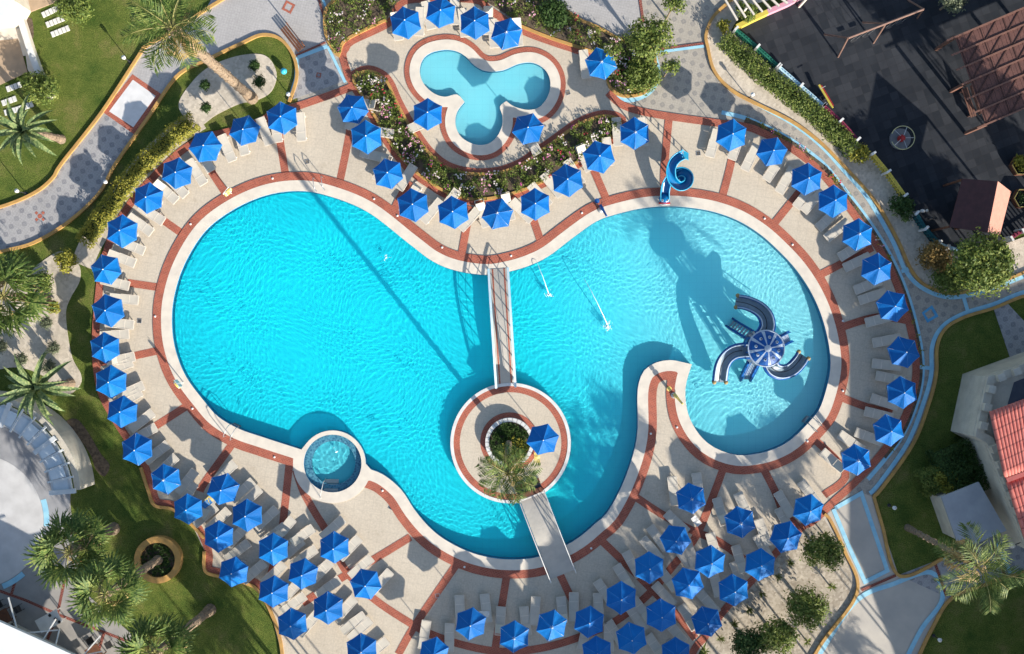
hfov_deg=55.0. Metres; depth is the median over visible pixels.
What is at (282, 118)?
parasol
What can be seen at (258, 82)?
ball bush
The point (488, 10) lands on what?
sun lounger
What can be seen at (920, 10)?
swing frame
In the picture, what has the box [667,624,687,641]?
sun lounger
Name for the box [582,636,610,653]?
parasol
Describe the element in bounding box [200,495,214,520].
sun lounger
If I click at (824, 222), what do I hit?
sun lounger
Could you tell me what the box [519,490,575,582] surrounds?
ramp bridge
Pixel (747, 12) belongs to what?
shrub
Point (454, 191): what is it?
sun lounger
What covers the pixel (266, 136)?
sun lounger
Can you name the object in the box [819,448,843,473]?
sun lounger
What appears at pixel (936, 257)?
shrub
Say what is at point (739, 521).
parasol
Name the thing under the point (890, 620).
plaza
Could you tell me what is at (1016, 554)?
building path
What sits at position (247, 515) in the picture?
parasol
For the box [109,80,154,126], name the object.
white square inset
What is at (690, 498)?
parasol
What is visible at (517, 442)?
spiky plants
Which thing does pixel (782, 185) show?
sun lounger
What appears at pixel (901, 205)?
shrub
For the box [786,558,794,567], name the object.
yucca
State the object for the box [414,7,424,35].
sun lounger
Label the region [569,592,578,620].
sun lounger
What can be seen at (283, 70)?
garden ball
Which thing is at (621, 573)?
sun lounger
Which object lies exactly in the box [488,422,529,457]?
plants
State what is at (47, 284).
shrub
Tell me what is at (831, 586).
yucca
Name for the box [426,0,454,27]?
parasol
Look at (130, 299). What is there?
sun lounger
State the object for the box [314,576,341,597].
sun lounger
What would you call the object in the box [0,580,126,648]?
terrace red lines
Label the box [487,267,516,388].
footbridge
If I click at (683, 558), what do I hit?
sun lounger
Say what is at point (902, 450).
blue painted borders
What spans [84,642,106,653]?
terrace table
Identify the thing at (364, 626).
sun lounger
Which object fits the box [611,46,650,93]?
flower bed
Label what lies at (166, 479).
parasol
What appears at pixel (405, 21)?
parasol
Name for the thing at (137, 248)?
sun lounger
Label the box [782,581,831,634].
shrub
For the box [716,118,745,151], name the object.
parasol
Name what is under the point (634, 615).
sun lounger
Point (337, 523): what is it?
sun lounger
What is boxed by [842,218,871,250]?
parasol
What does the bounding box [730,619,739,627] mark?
yucca
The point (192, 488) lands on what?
sun lounger
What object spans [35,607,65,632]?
terrace table
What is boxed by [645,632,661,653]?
sun lounger
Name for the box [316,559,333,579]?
sun lounger
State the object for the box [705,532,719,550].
sun lounger
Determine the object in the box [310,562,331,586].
sun lounger
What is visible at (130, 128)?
red square border
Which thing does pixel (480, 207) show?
sun lounger
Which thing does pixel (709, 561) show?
parasol
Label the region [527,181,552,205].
sun lounger
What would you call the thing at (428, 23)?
sun lounger
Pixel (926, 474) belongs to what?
shrub
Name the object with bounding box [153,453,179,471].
sun lounger
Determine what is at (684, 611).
sun lounger
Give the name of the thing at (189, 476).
sun lounger
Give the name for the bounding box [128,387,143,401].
sun lounger
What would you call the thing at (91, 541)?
palm tree
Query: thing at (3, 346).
ball bush
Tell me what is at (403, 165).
garden red edging
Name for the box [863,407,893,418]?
sun lounger
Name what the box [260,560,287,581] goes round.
sun lounger
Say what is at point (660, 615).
parasol
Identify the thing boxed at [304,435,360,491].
spa water
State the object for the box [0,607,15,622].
terrace table
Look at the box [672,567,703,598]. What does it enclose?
parasol
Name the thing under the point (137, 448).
parasol
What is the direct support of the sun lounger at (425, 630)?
on the pool deck at (413, 566)
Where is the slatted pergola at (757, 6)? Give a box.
[724,0,805,20]
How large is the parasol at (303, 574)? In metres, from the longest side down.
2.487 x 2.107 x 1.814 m
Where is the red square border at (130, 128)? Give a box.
[104,74,160,133]
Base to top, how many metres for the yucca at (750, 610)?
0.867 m
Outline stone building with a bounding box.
[951,352,1023,547]
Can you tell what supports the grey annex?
on the lawn ground
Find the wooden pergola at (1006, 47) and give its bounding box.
[935,7,1023,134]
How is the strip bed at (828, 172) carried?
on the pool deck at (413, 566)
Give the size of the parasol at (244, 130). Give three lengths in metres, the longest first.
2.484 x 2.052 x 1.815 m
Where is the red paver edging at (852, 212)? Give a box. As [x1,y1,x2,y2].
[92,0,919,653]
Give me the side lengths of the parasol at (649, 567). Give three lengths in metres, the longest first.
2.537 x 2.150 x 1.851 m
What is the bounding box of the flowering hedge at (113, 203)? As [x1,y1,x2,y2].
[75,111,200,248]
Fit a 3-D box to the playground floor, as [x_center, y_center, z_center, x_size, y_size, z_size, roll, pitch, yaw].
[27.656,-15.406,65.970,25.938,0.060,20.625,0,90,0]
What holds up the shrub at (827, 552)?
on the shrub bed gravel at (799, 573)
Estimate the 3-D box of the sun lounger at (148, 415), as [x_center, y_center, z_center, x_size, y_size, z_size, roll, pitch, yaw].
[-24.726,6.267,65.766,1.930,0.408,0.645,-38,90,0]
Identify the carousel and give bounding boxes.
[889,125,914,149]
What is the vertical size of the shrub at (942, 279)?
1.844 m
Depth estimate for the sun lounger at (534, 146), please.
65.66 m
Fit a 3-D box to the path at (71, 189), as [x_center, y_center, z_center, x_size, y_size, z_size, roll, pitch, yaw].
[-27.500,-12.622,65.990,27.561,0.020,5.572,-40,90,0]
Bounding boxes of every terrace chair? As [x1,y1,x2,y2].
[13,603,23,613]
[82,634,94,644]
[104,639,114,648]
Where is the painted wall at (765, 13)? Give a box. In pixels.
[734,0,799,28]
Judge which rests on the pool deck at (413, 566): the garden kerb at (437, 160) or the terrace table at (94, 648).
the garden kerb at (437, 160)
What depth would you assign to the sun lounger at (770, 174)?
65.66 m
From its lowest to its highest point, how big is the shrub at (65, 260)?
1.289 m
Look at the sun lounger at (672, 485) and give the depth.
65.65 m
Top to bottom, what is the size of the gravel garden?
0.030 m
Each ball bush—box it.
[0,338,8,354]
[14,351,28,367]
[39,316,53,330]
[41,359,55,374]
[46,340,59,356]
[199,79,209,91]
[199,101,210,113]
[247,59,260,72]
[251,74,265,89]
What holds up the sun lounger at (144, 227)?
on the pool deck at (413, 566)
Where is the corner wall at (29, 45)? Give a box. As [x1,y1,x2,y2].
[19,17,54,97]
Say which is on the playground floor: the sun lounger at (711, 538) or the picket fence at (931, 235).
the picket fence at (931, 235)
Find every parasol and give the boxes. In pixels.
[90,332,119,363]
[91,254,122,284]
[92,294,124,326]
[96,365,127,398]
[107,214,137,247]
[107,395,137,427]
[122,432,152,465]
[134,182,162,213]
[151,463,180,494]
[162,157,191,188]
[174,493,202,524]
[189,131,221,161]
[204,520,232,552]
[207,473,239,504]
[219,556,247,586]
[229,115,259,145]
[232,499,261,531]
[259,532,287,565]
[259,575,287,607]
[267,101,296,134]
[278,608,306,639]
[288,558,317,589]
[314,591,342,624]
[320,531,348,563]
[337,94,368,123]
[347,633,376,653]
[350,569,381,598]
[351,120,381,153]
[373,158,402,188]
[390,6,420,39]
[397,188,428,221]
[414,98,441,130]
[420,636,448,653]
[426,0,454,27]
[438,196,468,228]
[456,607,485,639]
[460,6,489,39]
[481,198,512,228]
[491,18,521,49]
[500,620,528,652]
[512,113,543,144]
[521,188,549,220]
[526,424,558,454]
[536,609,566,641]
[552,164,582,196]
[574,605,603,637]
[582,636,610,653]
[583,140,614,173]
[585,47,616,79]
[606,581,635,614]
[616,622,646,653]
[620,117,648,149]
[635,551,663,583]
[646,598,675,631]
[660,525,690,554]
[662,637,689,653]
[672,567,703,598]
[676,482,705,513]
[691,606,721,636]
[695,545,724,577]
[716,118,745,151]
[718,574,747,606]
[724,506,754,537]
[745,548,774,580]
[756,137,787,165]
[769,521,801,552]
[791,163,821,195]
[793,494,823,525]
[818,184,847,217]
[841,444,870,475]
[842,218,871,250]
[861,253,891,284]
[873,414,903,445]
[876,290,908,321]
[886,376,916,408]
[887,336,919,367]
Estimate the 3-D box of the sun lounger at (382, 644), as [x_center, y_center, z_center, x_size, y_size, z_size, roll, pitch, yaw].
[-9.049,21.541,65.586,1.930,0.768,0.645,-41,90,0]
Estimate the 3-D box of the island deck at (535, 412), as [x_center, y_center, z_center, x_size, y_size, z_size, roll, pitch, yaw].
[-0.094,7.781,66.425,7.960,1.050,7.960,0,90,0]
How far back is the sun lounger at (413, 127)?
65.66 m
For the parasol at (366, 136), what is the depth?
63.74 m
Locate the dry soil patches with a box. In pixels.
[27,18,109,475]
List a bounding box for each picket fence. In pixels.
[731,25,781,69]
[775,64,826,109]
[818,103,860,143]
[869,151,908,196]
[909,210,942,243]
[938,240,957,250]
[1003,227,1023,241]
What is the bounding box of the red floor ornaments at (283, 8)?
[35,0,320,220]
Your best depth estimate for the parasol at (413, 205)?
63.74 m
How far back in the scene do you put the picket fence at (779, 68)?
65.06 m
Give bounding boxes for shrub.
[19,70,60,108]
[32,270,53,293]
[46,299,60,313]
[51,0,94,27]
[53,248,79,274]
[536,0,571,31]
[623,56,663,98]
[716,19,730,34]
[729,623,765,653]
[734,0,757,22]
[754,612,799,653]
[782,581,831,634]
[799,529,844,572]
[846,142,870,163]
[886,193,915,222]
[912,464,951,498]
[915,236,952,274]
[926,259,968,298]
[932,469,957,493]
[938,0,967,15]
[1010,154,1023,171]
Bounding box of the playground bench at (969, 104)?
[959,85,981,117]
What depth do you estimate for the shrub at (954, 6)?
63.76 m
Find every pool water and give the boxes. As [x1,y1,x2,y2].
[173,191,829,558]
[420,51,549,144]
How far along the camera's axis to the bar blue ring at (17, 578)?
65.94 m
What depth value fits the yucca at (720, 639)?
65.48 m
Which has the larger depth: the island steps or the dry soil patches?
the dry soil patches
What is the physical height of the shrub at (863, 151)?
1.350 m
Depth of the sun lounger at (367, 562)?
65.65 m
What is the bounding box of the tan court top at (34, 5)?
[28,0,57,11]
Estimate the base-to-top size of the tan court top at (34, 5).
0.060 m
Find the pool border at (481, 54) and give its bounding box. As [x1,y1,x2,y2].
[404,34,565,159]
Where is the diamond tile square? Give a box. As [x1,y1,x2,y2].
[293,49,342,98]
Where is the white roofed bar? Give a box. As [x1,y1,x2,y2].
[0,597,101,653]
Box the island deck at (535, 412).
[460,392,560,493]
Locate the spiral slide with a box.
[659,149,693,204]
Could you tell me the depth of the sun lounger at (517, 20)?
65.55 m
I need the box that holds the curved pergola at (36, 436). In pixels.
[0,391,94,495]
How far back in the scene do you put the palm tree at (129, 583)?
56.89 m
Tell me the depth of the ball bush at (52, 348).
65.32 m
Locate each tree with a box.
[0,93,65,163]
[0,247,56,338]
[0,349,80,426]
[22,506,119,590]
[66,549,162,632]
[111,604,215,653]
[119,0,257,104]
[475,440,542,506]
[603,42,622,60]
[623,12,676,66]
[659,55,680,76]
[661,0,687,19]
[904,520,1023,615]
[946,227,1019,300]
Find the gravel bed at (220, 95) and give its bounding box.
[179,54,276,123]
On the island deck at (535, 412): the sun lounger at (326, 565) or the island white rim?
the island white rim
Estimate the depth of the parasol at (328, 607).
63.79 m
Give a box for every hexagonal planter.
[1008,156,1023,175]
[1010,189,1023,207]
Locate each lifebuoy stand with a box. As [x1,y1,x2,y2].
[173,379,183,387]
[223,187,231,195]
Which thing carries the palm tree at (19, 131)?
on the lawn ground
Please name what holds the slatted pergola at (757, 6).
on the lawn ground
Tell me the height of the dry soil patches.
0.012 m
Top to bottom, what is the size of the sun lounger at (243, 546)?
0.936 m
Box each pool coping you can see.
[161,180,840,569]
[409,39,560,154]
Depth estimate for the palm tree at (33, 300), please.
61.34 m
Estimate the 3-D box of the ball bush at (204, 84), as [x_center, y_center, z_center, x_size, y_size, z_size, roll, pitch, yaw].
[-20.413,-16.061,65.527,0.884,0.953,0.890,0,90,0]
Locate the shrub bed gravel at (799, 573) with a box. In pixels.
[705,518,855,653]
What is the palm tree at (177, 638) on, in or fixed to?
on the lawn ground
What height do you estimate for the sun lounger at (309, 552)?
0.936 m
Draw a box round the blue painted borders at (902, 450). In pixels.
[288,0,1023,653]
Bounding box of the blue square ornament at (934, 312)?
[922,305,937,322]
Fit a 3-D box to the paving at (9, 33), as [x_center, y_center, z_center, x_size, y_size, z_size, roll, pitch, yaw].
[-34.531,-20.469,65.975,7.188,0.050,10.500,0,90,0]
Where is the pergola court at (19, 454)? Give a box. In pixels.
[0,419,70,560]
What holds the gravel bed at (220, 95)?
on the lawn ground
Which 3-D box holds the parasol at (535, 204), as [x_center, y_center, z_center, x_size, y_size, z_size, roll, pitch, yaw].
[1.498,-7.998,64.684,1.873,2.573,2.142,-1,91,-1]
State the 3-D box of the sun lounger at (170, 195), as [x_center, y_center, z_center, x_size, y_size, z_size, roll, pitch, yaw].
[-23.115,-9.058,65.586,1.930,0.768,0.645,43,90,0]
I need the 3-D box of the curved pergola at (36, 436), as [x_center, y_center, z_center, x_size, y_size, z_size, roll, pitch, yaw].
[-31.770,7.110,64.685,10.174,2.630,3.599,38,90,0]
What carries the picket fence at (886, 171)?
on the playground floor
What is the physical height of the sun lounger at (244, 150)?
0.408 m
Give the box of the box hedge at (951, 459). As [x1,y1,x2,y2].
[925,435,990,490]
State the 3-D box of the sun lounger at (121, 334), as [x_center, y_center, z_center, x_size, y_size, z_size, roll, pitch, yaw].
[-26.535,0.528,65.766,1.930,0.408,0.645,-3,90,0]
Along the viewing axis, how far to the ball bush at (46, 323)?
65.22 m
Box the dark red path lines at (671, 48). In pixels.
[295,0,1005,595]
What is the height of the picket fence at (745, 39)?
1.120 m
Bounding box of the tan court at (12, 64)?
[0,39,26,84]
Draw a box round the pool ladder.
[804,416,822,431]
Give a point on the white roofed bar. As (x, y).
(16, 638)
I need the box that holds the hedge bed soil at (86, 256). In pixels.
[73,110,205,268]
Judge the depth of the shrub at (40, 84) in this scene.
64.72 m
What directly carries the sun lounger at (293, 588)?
on the pool deck at (413, 566)
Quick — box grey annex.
[930,482,1006,544]
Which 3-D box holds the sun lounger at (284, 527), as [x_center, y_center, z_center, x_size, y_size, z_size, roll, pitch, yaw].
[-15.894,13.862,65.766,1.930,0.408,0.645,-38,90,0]
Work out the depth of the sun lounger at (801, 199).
65.66 m
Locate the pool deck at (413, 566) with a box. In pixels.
[99,2,911,653]
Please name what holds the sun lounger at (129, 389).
on the pool deck at (413, 566)
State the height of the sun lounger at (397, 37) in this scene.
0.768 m
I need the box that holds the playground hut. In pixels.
[931,179,1010,237]
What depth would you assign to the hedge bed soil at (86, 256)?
65.96 m
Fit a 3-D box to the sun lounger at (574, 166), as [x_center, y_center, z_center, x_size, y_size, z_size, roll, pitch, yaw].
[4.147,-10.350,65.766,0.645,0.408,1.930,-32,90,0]
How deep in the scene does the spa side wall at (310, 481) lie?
66.01 m
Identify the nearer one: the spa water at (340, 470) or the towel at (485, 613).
the towel at (485, 613)
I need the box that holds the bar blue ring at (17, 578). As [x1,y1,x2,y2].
[2,499,48,588]
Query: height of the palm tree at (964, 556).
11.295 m
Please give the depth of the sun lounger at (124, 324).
65.66 m
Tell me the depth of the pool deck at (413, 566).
65.97 m
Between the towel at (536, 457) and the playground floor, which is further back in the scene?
the playground floor
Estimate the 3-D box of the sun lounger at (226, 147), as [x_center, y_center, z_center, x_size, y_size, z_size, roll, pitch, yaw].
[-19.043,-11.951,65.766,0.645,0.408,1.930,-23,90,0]
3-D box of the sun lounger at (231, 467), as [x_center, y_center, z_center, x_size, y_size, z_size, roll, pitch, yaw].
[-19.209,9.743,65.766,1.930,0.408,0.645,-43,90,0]
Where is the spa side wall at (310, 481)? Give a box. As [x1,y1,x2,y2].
[304,446,348,491]
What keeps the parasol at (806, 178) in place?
on the pool deck at (413, 566)
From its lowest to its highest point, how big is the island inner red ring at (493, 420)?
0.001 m
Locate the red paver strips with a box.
[100,120,904,653]
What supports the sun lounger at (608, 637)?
on the pool deck at (413, 566)
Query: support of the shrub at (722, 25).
on the lawn ground
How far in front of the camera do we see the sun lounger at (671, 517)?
65.65 m
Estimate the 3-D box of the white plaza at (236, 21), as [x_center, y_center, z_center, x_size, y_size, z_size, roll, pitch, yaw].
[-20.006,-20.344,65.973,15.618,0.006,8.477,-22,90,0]
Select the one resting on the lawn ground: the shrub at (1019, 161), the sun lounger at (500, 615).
the shrub at (1019, 161)
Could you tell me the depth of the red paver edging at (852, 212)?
65.94 m
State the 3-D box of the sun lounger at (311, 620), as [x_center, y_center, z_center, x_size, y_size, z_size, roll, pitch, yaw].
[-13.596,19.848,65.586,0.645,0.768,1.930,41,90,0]
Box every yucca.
[700,646,709,653]
[716,635,725,643]
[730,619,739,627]
[746,604,755,615]
[773,573,781,582]
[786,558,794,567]
[804,637,810,646]
[826,582,837,592]
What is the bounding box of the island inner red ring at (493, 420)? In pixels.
[480,412,534,467]
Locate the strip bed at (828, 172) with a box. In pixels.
[744,117,922,457]
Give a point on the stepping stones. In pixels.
(11, 87)
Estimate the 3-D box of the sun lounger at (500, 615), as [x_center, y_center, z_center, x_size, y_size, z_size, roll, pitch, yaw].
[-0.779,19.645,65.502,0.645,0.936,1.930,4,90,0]
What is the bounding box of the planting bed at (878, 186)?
[707,0,1023,291]
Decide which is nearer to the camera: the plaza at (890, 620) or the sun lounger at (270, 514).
the sun lounger at (270, 514)
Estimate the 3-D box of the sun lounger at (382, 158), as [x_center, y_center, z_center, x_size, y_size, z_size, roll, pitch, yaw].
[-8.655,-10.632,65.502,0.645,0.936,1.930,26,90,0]
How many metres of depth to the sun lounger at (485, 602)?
65.65 m
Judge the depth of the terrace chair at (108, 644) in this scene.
65.53 m
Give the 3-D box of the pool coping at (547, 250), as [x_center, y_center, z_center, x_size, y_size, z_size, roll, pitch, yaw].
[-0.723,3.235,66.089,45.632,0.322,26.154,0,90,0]
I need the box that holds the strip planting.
[747,116,924,451]
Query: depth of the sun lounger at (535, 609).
65.65 m
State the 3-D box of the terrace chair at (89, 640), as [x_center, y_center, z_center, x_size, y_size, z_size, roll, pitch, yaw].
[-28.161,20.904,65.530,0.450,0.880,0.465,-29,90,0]
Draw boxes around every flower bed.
[323,0,653,96]
[352,69,621,200]
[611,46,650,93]
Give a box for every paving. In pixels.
[0,28,33,76]
[0,504,130,653]
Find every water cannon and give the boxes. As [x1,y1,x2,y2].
[594,198,607,216]
[667,386,683,404]
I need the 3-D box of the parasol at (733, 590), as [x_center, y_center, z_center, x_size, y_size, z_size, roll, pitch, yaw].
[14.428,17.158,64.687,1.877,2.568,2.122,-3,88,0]
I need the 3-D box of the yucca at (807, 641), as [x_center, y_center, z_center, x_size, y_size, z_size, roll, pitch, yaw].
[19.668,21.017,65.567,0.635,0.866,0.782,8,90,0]
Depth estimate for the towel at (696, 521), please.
65.60 m
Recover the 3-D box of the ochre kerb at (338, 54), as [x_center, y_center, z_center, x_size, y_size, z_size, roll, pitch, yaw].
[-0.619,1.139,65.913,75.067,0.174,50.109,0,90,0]
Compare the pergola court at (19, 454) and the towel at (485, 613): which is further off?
the pergola court at (19, 454)
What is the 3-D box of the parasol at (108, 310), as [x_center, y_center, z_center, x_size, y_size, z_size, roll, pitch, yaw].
[-26.250,-1.059,64.646,1.916,2.647,2.218,-12,90,-1]
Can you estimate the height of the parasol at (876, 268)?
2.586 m
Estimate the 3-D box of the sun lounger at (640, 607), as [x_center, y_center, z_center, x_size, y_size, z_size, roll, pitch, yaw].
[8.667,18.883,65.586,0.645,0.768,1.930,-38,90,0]
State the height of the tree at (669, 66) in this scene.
3.342 m
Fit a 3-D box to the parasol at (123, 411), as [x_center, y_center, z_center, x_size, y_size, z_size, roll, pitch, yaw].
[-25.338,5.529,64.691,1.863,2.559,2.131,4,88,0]
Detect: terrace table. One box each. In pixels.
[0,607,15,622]
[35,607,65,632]
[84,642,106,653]
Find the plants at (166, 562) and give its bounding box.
[140,543,174,575]
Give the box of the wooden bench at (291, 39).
[280,21,304,51]
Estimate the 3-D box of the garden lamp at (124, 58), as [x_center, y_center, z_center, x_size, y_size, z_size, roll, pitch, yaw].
[-25.625,-17.781,65.370,0.280,1.260,0.280,0,90,0]
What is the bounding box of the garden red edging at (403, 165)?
[347,65,625,204]
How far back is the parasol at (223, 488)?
63.82 m
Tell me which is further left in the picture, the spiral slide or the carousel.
the spiral slide
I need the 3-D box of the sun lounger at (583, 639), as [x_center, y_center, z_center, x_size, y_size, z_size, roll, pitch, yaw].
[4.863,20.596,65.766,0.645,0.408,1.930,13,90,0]
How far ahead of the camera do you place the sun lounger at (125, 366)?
65.66 m
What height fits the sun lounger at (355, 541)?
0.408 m
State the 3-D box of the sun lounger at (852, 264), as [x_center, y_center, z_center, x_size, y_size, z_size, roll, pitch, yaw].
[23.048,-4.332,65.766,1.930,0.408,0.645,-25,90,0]
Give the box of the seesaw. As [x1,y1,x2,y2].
[818,84,833,108]
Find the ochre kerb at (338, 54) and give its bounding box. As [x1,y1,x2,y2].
[0,0,1023,653]
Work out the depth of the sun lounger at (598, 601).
65.66 m
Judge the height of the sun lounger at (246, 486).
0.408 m
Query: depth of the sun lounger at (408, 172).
65.65 m
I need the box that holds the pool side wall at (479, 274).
[172,191,830,558]
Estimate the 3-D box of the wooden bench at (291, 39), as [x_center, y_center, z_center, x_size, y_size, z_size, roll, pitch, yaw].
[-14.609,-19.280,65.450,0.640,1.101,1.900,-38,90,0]
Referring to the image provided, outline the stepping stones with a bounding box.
[1,6,69,115]
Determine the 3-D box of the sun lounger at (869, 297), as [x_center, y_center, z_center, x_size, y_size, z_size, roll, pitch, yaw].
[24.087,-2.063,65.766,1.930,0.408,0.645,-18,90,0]
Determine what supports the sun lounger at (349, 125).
on the pool deck at (413, 566)
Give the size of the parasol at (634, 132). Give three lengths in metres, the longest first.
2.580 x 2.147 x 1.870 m
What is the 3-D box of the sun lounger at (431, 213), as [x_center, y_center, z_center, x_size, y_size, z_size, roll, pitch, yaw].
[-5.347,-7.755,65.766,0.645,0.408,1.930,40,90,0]
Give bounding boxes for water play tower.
[712,293,810,383]
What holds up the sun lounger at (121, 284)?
on the pool deck at (413, 566)
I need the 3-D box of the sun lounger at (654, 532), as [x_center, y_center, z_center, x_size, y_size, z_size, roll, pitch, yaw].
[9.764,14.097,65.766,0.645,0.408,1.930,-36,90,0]
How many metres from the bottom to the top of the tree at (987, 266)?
5.101 m
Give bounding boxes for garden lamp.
[14,189,27,194]
[121,55,131,63]
[932,634,941,641]
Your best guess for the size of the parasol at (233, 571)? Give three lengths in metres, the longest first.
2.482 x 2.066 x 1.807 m
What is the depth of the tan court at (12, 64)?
65.94 m
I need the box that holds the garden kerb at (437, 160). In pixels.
[352,69,621,200]
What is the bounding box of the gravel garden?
[0,251,81,393]
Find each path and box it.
[0,94,133,249]
[901,536,1023,597]
[994,304,1023,356]
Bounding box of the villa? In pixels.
[0,0,30,27]
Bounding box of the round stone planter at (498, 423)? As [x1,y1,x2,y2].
[485,417,532,464]
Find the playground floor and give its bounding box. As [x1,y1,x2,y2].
[731,0,1023,247]
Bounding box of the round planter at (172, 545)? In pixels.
[134,535,182,583]
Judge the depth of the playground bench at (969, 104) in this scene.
65.47 m
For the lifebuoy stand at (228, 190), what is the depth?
64.74 m
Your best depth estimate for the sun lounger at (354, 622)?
65.65 m
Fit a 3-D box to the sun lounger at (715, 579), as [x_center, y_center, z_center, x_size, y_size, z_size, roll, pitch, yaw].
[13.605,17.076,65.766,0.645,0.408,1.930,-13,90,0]
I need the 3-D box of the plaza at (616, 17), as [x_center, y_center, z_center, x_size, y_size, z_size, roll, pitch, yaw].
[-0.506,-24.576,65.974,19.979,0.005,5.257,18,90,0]
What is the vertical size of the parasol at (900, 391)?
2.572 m
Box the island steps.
[516,478,542,498]
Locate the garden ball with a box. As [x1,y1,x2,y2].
[281,68,286,73]
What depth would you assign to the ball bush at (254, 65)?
65.22 m
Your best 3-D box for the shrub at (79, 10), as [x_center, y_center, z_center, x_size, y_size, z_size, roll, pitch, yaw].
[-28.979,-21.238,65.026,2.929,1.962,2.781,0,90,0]
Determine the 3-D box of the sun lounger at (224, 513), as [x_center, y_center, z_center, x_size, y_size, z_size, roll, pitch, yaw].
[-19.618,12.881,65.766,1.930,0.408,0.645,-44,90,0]
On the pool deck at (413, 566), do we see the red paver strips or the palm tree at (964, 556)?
the red paver strips
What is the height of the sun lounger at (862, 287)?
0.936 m
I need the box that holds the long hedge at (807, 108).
[716,30,860,157]
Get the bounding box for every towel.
[202,498,211,508]
[479,611,488,616]
[534,452,539,462]
[691,515,701,526]
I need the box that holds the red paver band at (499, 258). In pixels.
[153,172,849,578]
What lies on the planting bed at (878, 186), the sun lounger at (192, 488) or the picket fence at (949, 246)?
the picket fence at (949, 246)
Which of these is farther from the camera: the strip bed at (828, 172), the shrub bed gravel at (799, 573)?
the shrub bed gravel at (799, 573)
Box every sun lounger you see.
[100,278,129,290]
[100,329,129,338]
[104,319,133,329]
[104,357,133,370]
[107,249,136,267]
[107,352,135,365]
[110,293,138,304]
[116,242,145,255]
[117,381,145,397]
[127,212,154,236]
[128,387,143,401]
[128,408,155,432]
[129,423,158,437]
[137,207,165,225]
[145,440,170,464]
[153,178,179,204]
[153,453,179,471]
[166,182,188,198]
[174,468,198,495]
[180,481,198,497]
[185,158,207,186]
[192,503,218,527]
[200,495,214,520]
[201,161,215,172]
[205,507,231,527]
[213,460,237,476]
[217,133,236,162]
[223,539,251,559]
[227,527,246,550]
[233,477,255,502]
[236,141,249,155]
[236,485,262,504]
[244,559,267,584]
[255,116,273,145]
[255,505,279,530]
[260,522,287,539]
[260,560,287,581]
[271,129,282,142]
[275,516,296,537]
[279,592,307,613]
[280,583,299,605]
[282,539,305,562]
[288,524,315,547]
[290,545,318,562]
[296,112,306,141]
[300,611,318,637]
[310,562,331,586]
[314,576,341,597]
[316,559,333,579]
[319,515,345,537]
[336,595,357,622]
[339,611,366,635]
[341,535,362,561]
[344,122,359,130]
[346,616,373,639]
[347,554,374,578]
[359,150,388,161]
[364,99,381,111]
[372,155,392,180]
[375,568,393,594]
[376,637,389,653]
[381,127,393,138]
[390,11,403,40]
[395,163,417,191]
[407,122,422,132]
[411,182,422,191]
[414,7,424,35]
[417,619,430,648]
[420,0,435,29]
[420,197,442,224]
[438,187,460,210]
[444,623,454,651]
[450,0,459,24]
[454,595,464,623]
[457,8,469,37]
[458,206,482,231]
[474,199,489,227]
[480,593,492,622]
[483,6,492,34]
[488,19,498,47]
[495,606,505,635]
[500,191,515,220]
[509,197,532,223]
[511,17,522,46]
[519,606,531,634]
[527,142,541,155]
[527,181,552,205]
[529,596,540,625]
[540,172,562,198]
[556,596,567,624]
[563,158,585,183]
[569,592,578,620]
[575,143,591,172]
[577,633,588,649]
[578,49,590,78]
[593,578,606,602]
[593,593,603,621]
[601,137,613,165]
[603,623,613,651]
[605,619,618,646]
[611,117,622,146]
[612,563,634,587]
[622,549,637,578]
[626,607,648,629]
[635,595,646,623]
[637,117,647,145]
[639,535,664,558]
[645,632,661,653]
[646,524,664,551]
[651,581,677,604]
[660,566,674,591]
[663,509,689,531]
[667,476,677,505]
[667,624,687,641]
[676,550,696,570]
[677,603,694,631]
[685,538,695,567]
[691,472,702,487]
[696,589,720,612]
[705,128,717,157]
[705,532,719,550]
[710,573,719,597]
[712,496,725,526]
[727,134,745,160]
[729,561,747,586]
[731,544,745,573]
[733,491,753,516]
[740,143,758,171]
[753,533,773,556]
[754,517,772,546]
[762,158,785,182]
[773,489,793,518]
[774,506,790,522]
[775,166,793,194]
[792,191,813,209]
[797,479,821,501]
[800,188,822,214]
[815,212,841,231]
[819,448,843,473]
[823,217,849,241]
[837,246,865,261]
[837,430,864,447]
[842,252,869,272]
[853,280,882,294]
[854,427,881,445]
[857,287,885,304]
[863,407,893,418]
[864,314,891,327]
[870,393,898,410]
[872,333,900,347]
[872,359,900,370]
[875,371,904,382]
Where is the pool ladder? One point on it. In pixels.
(813, 427)
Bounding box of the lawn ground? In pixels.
[0,0,1023,653]
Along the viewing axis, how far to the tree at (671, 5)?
62.77 m
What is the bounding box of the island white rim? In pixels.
[450,383,570,502]
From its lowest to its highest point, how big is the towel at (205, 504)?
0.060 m
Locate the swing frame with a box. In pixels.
[824,0,923,57]
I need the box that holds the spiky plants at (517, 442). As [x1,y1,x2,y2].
[499,436,528,461]
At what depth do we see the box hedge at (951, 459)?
64.42 m
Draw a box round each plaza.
[0,459,42,583]
[117,0,327,93]
[294,0,1023,513]
[559,0,640,35]
[823,494,947,653]
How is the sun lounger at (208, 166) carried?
on the pool deck at (413, 566)

